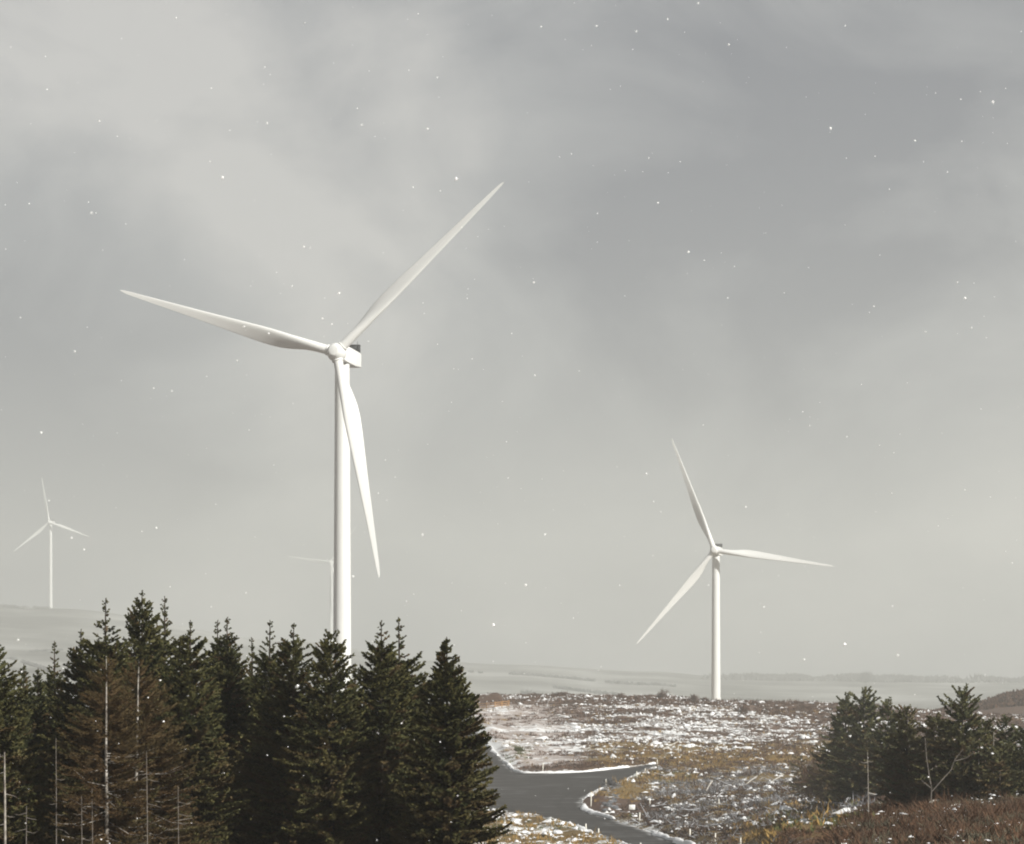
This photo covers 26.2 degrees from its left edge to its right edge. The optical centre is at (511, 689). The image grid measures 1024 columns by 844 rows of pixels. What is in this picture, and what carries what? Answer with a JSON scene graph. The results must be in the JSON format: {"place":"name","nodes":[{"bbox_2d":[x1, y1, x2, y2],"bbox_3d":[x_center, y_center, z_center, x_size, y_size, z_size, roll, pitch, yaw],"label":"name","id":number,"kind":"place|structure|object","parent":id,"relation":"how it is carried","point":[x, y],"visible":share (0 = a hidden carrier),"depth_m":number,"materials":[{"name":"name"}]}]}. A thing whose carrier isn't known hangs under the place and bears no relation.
{"place":"outdoors","nodes":[
{"label":"outdoors","id":0,"kind":"place"},
{"bbox_2d":[1,3,1021,843],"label":"falling snow","id":1,"kind":"structure","parent":0,"point":[535,375],"depth_m":31.29,"materials":[{"name":"white snow"}]},
{"bbox_2d":[0,607,1023,843],"bbox_3d":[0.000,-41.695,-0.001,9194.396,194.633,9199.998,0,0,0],"label":"ground","id":2,"kind":"structure","parent":0,"point":[33,629],"depth_m":2169.95,"materials":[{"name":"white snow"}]},
{"bbox_2d":[0,752,18,843],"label":"dead tree","id":3,"kind":"object","parent":2,"relation":"on","point":[5,794],"visible":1,"depth_m":58.54,"materials":[{"name":"grey wood"}]},
{"bbox_2d":[0,604,50,608],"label":"hedge","id":4,"kind":"object","parent":2,"relation":"on","point":[22,606],"visible":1,"depth_m":2988.86,"materials":[{"name":"grey plant"}]},
{"bbox_2d":[16,806,37,843],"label":"dead tree","id":5,"kind":"object","parent":2,"relation":"on","point":[26,824],"visible":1,"depth_m":59.03,"materials":[{"name":"grey wood"}]},
{"bbox_2d":[0,664,55,843],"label":"spruce tree","id":6,"kind":"object","parent":2,"relation":"on","point":[32,740],"visible":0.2,"depth_m":71.86,"materials":[{"name":"green plant"}]},
{"bbox_2d":[0,645,58,843],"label":"spruce tree","id":7,"kind":"object","parent":2,"relation":"on","point":[12,738],"visible":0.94,"depth_m":60.79,"materials":[{"name":"green plant"}]},
{"bbox_2d":[10,656,51,670],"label":"hedge","id":8,"kind":"object","parent":2,"relation":"on","point":[33,664],"visible":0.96,"depth_m":1828.77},
{"bbox_2d":[25,668,61,836],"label":"spruce tree","id":9,"kind":"object","parent":2,"relation":"on","point":[41,686],"visible":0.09,"depth_m":73.38,"materials":[{"name":"green plant"}]},
{"bbox_2d":[28,648,62,651],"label":"hedge","id":10,"kind":"object","parent":2,"relation":"on","point":[46,650],"visible":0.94,"depth_m":2111.54,"materials":[{"name":"grey plant"}]},
{"bbox_2d":[14,480,88,607],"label":"wind turbine","id":11,"kind":"object","parent":2,"relation":"on","point":[49,522],"visible":0.99,"depth_m":3103.08,"materials":[{"name":"paint"}]},
{"bbox_2d":[37,641,69,773],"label":"spruce tree","id":12,"kind":"object","parent":2,"relation":"on","point":[51,683],"visible":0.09,"depth_m":75.66,"materials":[{"name":"green plant"}]},
{"bbox_2d":[50,774,68,843],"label":"dead tree","id":13,"kind":"object","parent":2,"relation":"on","point":[56,809],"visible":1,"depth_m":59.03,"materials":[{"name":"grey wood"}]},
{"bbox_2d":[27,629,103,843],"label":"spruce tree","id":14,"kind":"object","parent":2,"relation":"on","point":[70,689],"visible":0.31,"depth_m":67.34,"materials":[{"name":"green plant"}]},
{"bbox_2d":[75,796,93,840],"bbox_3d":[-11.383,4.553,58.561,0.561,3.463,0.031,0,0,0],"label":"dead tree","id":15,"kind":"object","parent":2,"relation":"on","point":[81,819],"visible":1,"depth_m":58.55,"materials":[{"name":"grey wood"}]},
{"bbox_2d":[88,803,96,843],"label":"dead tree","id":16,"kind":"object","parent":2,"relation":"on","point":[92,823],"visible":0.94,"depth_m":59.03,"materials":[{"name":"grey wood"}]},
{"bbox_2d":[42,598,152,843],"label":"spruce tree","id":17,"kind":"object","parent":2,"relation":"on","point":[103,649],"visible":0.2,"depth_m":66.41,"materials":[{"name":"green plant"}]},
{"bbox_2d":[45,656,167,843],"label":"spruce tree","id":18,"kind":"object","parent":2,"relation":"on","point":[90,773],"visible":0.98,"depth_m":59.93,"materials":[{"name":"brown plant"}]},
{"bbox_2d":[53,658,219,843],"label":"spruce tree","id":19,"kind":"object","parent":2,"relation":"on","point":[163,801],"visible":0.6,"depth_m":61.19,"materials":[{"name":"brown plant"}]},
{"bbox_2d":[139,752,160,843],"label":"dead tree","id":20,"kind":"object","parent":2,"relation":"on","point":[147,803],"visible":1,"depth_m":58.07,"materials":[{"name":"grey wood"}]},
{"bbox_2d":[115,590,198,824],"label":"spruce tree","id":21,"kind":"object","parent":2,"relation":"on","point":[142,648],"visible":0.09,"depth_m":68.79,"materials":[{"name":"green plant"}]},
{"bbox_2d":[138,596,186,796],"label":"spruce tree","id":22,"kind":"object","parent":2,"relation":"on","point":[167,634],"visible":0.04,"depth_m":71.92,"materials":[{"name":"green plant"}]},
{"bbox_2d":[167,802,189,843],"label":"dead tree","id":23,"kind":"object","parent":2,"relation":"on","point":[178,822],"visible":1,"depth_m":58.55,"materials":[{"name":"grey wood"}]},
{"bbox_2d":[138,619,250,843],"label":"spruce tree","id":24,"kind":"object","parent":2,"relation":"on","point":[197,732],"visible":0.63,"depth_m":65.49,"materials":[{"name":"green plant"}]},
{"bbox_2d":[194,620,243,842],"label":"spruce tree","id":25,"kind":"object","parent":2,"relation":"on","point":[215,640],"visible":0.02,"depth_m":72.32,"materials":[{"name":"green plant"}]},
{"bbox_2d":[194,617,258,843],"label":"spruce tree","id":26,"kind":"object","parent":2,"relation":"on","point":[234,687],"visible":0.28,"depth_m":71.26,"materials":[{"name":"green plant"}]},
{"bbox_2d":[232,637,257,734],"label":"spruce tree","id":27,"kind":"object","parent":2,"relation":"on","point":[250,673],"depth_m":75.76,"materials":[{"name":"green plant"}]},
{"bbox_2d":[223,621,295,843],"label":"spruce tree","id":28,"kind":"object","parent":2,"relation":"on","point":[260,686],"visible":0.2,"depth_m":69.77,"materials":[{"name":"green plant"}]},
{"bbox_2d":[236,622,342,843],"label":"spruce tree","id":29,"kind":"object","parent":2,"relation":"on","point":[266,780],"visible":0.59,"depth_m":66.35,"materials":[{"name":"green plant"}]},
{"bbox_2d":[120,182,503,701],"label":"wind turbine","id":30,"kind":"object","parent":2,"relation":"on","point":[343,355],"visible":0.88,"depth_m":486.61,"materials":[{"name":"paint"}]},
{"bbox_2d":[288,526,356,643],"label":"wind turbine","id":31,"kind":"object","parent":2,"relation":"on","point":[331,562],"visible":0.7,"depth_m":3604.08,"materials":[{"name":"paint"}]},
{"bbox_2d":[273,629,387,843],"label":"spruce tree","id":32,"kind":"object","parent":2,"relation":"on","point":[318,719],"visible":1,"depth_m":64.42,"materials":[{"name":"green plant"}]},
{"bbox_2d":[336,666,364,843],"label":"spruce tree","id":33,"kind":"object","parent":2,"relation":"on","point":[354,681],"visible":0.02,"depth_m":72.88,"materials":[{"name":"green plant"}]},
{"bbox_2d":[327,620,422,843],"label":"spruce tree","id":34,"kind":"object","parent":2,"relation":"on","point":[390,710],"visible":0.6,"depth_m":65.88,"materials":[{"name":"green plant"}]},
{"bbox_2d":[357,617,438,840],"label":"spruce tree","id":35,"kind":"object","parent":2,"relation":"on","point":[408,663],"visible":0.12,"depth_m":68.03,"materials":[{"name":"green plant"}]},
{"bbox_2d":[415,676,432,743],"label":"spruce tree","id":36,"kind":"object","parent":2,"relation":"on","point":[425,697],"visible":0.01,"depth_m":70.50,"materials":[{"name":"green plant"}]},
{"bbox_2d":[384,636,512,843],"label":"spruce tree","id":37,"kind":"object","parent":2,"relation":"on","point":[442,778],"visible":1,"depth_m":62.42,"materials":[{"name":"green plant"}]},
{"bbox_2d":[470,692,503,702],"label":"mound","id":38,"kind":"object","parent":2,"relation":"on","point":[489,697],"visible":0.53,"depth_m":509.71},
{"bbox_2d":[477,701,507,708],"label":"timber fence","id":39,"kind":"object","parent":2,"relation":"on","point":[486,703],"visible":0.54,"depth_m":489.81,"materials":[{"name":"wood"}]},
{"bbox_2d":[513,746,525,751],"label":"bush","id":40,"kind":"object","parent":2,"relation":"on","point":[518,748],"visible":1,"depth_m":391.87,"materials":[{"name":"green plant"}]},
{"bbox_2d":[520,688,535,694],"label":"bare tree","id":41,"kind":"object","parent":2,"relation":"on","point":[525,692],"visible":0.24,"depth_m":1895.65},
{"bbox_2d":[554,691,568,694],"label":"bare shrub","id":42,"kind":"object","parent":2,"relation":"on","point":[561,693],"visible":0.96,"depth_m":524.04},
{"bbox_2d":[468,669,675,686],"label":"hedge","id":43,"kind":"object","parent":2,"relation":"on","point":[584,679],"visible":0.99,"depth_m":2595.64,"materials":[{"name":"grey plant"}]},
{"bbox_2d":[478,731,695,843],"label":"snow","id":44,"kind":"structure","parent":2,"relation":"on","point":[676,840],"depth_m":290.42,"materials":[{"name":"white snow"}]},
{"bbox_2d":[553,684,624,694],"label":"hedge","id":45,"kind":"object","parent":2,"relation":"on","point":[582,690],"visible":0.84,"depth_m":2319.09,"materials":[{"name":"grey plant"}]},
{"bbox_2d":[598,777,622,788],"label":"bush","id":46,"kind":"object","parent":2,"relation":"on","point":[611,784],"visible":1,"depth_m":317.84,"materials":[{"name":"grey plant"}]},
{"bbox_2d":[629,805,634,809],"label":"sign","id":47,"kind":"object","parent":2,"relation":"on","point":[631,807],"visible":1,"depth_m":275.72,"materials":[{"name":"white metal"}]},
{"bbox_2d":[656,688,670,697],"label":"bare shrub","id":48,"kind":"object","parent":2,"relation":"on","point":[661,694],"visible":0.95,"depth_m":521.35,"materials":[{"name":"plant"}]},
{"bbox_2d":[484,744,889,843],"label":"grass","id":49,"kind":"structure","parent":2,"relation":"on","point":[775,826],"depth_m":187.77,"materials":[{"name":"plant"}]},
{"bbox_2d":[690,694,699,700],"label":"bare shrub","id":50,"kind":"object","parent":2,"relation":"on","point":[693,697],"visible":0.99,"depth_m":518.34,"materials":[{"name":"brown plant"}]},
{"bbox_2d":[372,691,1023,843],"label":"heather","id":51,"kind":"object","parent":2,"relation":"on","point":[724,828],"visible":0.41,"depth_m":403.99,"materials":[{"name":"brown plant"}]},
{"bbox_2d":[636,439,834,699],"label":"wind turbine","id":52,"kind":"object","parent":2,"relation":"on","point":[717,551],"visible":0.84,"depth_m":942.35,"materials":[{"name":"paint"}]},
{"bbox_2d":[733,705,749,713],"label":"bare shrub","id":53,"kind":"object","parent":2,"relation":"on","point":[743,709],"visible":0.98,"depth_m":487.71,"materials":[{"name":"brown plant"}]},
{"bbox_2d":[630,762,874,829],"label":"brash","id":54,"kind":"object","parent":2,"relation":"on","point":[745,786],"visible":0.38,"depth_m":285.62,"materials":[{"name":"brown wood"}]},
{"bbox_2d":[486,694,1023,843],"bbox_3d":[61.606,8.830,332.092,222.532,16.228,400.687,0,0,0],"label":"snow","id":55,"kind":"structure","parent":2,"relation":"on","point":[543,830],"depth_m":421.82,"materials":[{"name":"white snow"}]},
{"bbox_2d":[737,697,781,700],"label":"hedge","id":56,"kind":"object","parent":2,"relation":"on","point":[743,698],"visible":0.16,"depth_m":2268.06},
{"bbox_2d":[557,711,994,843],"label":"brash","id":57,"kind":"object","parent":2,"relation":"on","point":[788,779],"visible":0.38,"depth_m":301.88,"materials":[{"name":"brown wood"}]},
{"bbox_2d":[784,754,817,795],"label":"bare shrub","id":58,"kind":"object","parent":2,"relation":"on","point":[795,773],"visible":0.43,"depth_m":287.67,"materials":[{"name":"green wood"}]},
{"bbox_2d":[782,752,824,801],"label":"bare shrub","id":59,"kind":"object","parent":2,"relation":"on","point":[808,789],"visible":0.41,"depth_m":261.87,"materials":[{"name":"plant"}]},
{"bbox_2d":[801,740,836,808],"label":"young conifer","id":60,"kind":"object","parent":2,"relation":"on","point":[825,797],"visible":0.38,"depth_m":218.37,"materials":[{"name":"green plant"}]},
{"bbox_2d":[812,692,864,804],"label":"young conifer","id":61,"kind":"object","parent":2,"relation":"on","point":[839,727],"visible":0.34,"depth_m":191.47,"materials":[{"name":"green plant"}]},
{"bbox_2d":[825,686,892,800],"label":"young conifer","id":62,"kind":"object","parent":2,"relation":"on","point":[848,785],"visible":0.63,"depth_m":183.46,"materials":[{"name":"green plant"}]},
{"bbox_2d":[701,672,1023,682],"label":"treeline","id":63,"kind":"object","parent":2,"relation":"on","point":[854,677],"visible":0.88,"depth_m":2913.81,"materials":[{"name":"grey plant"}]},
{"bbox_2d":[857,670,873,682],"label":"bare tree","id":64,"kind":"object","parent":2,"relation":"on","point":[866,678],"visible":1,"depth_m":2782.81,"materials":[{"name":"grey plant"}]},
{"bbox_2d":[862,752,869,814],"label":"dead tree","id":65,"kind":"object","parent":2,"relation":"on","point":[868,784],"visible":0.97,"depth_m":117.77,"materials":[{"name":"grey wood"}]},
{"bbox_2d":[855,697,909,795],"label":"young conifer","id":66,"kind":"object","parent":2,"relation":"on","point":[881,733],"visible":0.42,"depth_m":161.26,"materials":[{"name":"green plant"}]},
{"bbox_2d":[769,792,1023,843],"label":"bracken","id":67,"kind":"object","parent":2,"relation":"on","point":[810,832],"visible":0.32,"depth_m":96.02,"materials":[{"name":"brown plant"}]},
{"bbox_2d":[864,704,935,804],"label":"young conifer","id":68,"kind":"object","parent":2,"relation":"on","point":[897,773],"visible":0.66,"depth_m":121.25,"materials":[{"name":"green plant"}]},
{"bbox_2d":[820,787,1023,843],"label":"bracken","id":69,"kind":"object","parent":2,"relation":"on","point":[960,828],"visible":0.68,"depth_m":91.84,"materials":[{"name":"brown plant"}]},
{"bbox_2d":[824,794,1023,843],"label":"moor grass","id":70,"kind":"structure","parent":2,"relation":"on","point":[1004,840],"depth_m":87.57,"materials":[{"name":"brown plant"}]},
{"bbox_2d":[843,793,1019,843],"bbox_3d":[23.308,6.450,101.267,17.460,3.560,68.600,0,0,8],"label":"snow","id":71,"kind":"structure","parent":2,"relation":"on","point":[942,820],"depth_m":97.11,"materials":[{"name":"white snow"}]},
{"bbox_2d":[898,712,968,802],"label":"young conifer","id":72,"kind":"object","parent":2,"relation":"on","point":[924,789],"visible":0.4,"depth_m":119.42,"materials":[{"name":"green plant"}]},
{"bbox_2d":[921,740,973,802],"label":"dead tree","id":73,"kind":"object","parent":2,"relation":"on","point":[943,778],"visible":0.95,"depth_m":110.62,"materials":[{"name":"grey wood"}]},
{"bbox_2d":[911,683,1012,797],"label":"young conifer","id":74,"kind":"object","parent":2,"relation":"on","point":[961,776],"visible":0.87,"depth_m":116.63,"materials":[{"name":"green plant"}]},
{"bbox_2d":[936,689,1023,711],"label":"hill","id":75,"kind":"structure","parent":2,"relation":"on","point":[988,703],"depth_m":629.06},
{"bbox_2d":[956,717,1013,795],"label":"young conifer","id":76,"kind":"object","parent":2,"relation":"on","point":[987,726],"visible":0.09,"depth_m":118.75,"materials":[{"name":"green plant"}]},
{"bbox_2d":[972,741,1023,797],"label":"young conifer","id":77,"kind":"object","parent":2,"relation":"on","point":[1010,785],"visible":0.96,"depth_m":114.16,"materials":[{"name":"green plant"}]},
{"bbox_2d":[989,714,1023,773],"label":"young conifer","id":78,"kind":"object","parent":2,"relation":"on","point":[1009,732],"visible":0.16,"depth_m":127.20,"materials":[{"name":"green plant"}]},
{"bbox_2d":[992,724,1023,794],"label":"young conifer","id":79,"kind":"object","parent":2,"relation":"on","point":[1018,764],"visible":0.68,"depth_m":115.46,"materials":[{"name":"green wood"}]},
{"bbox_2d":[0,0,1023,678],"label":"sky","id":80,"kind":"structure","parent":0,"point":[630,353],"materials":[{"name":"grey"}]},
{"bbox_2d":[445,711,675,843],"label":"road","id":81,"kind":"structure","parent":0,"point":[555,797],"depth_m":315.95,"materials":[{"name":"grey asphalt"}]}
]}

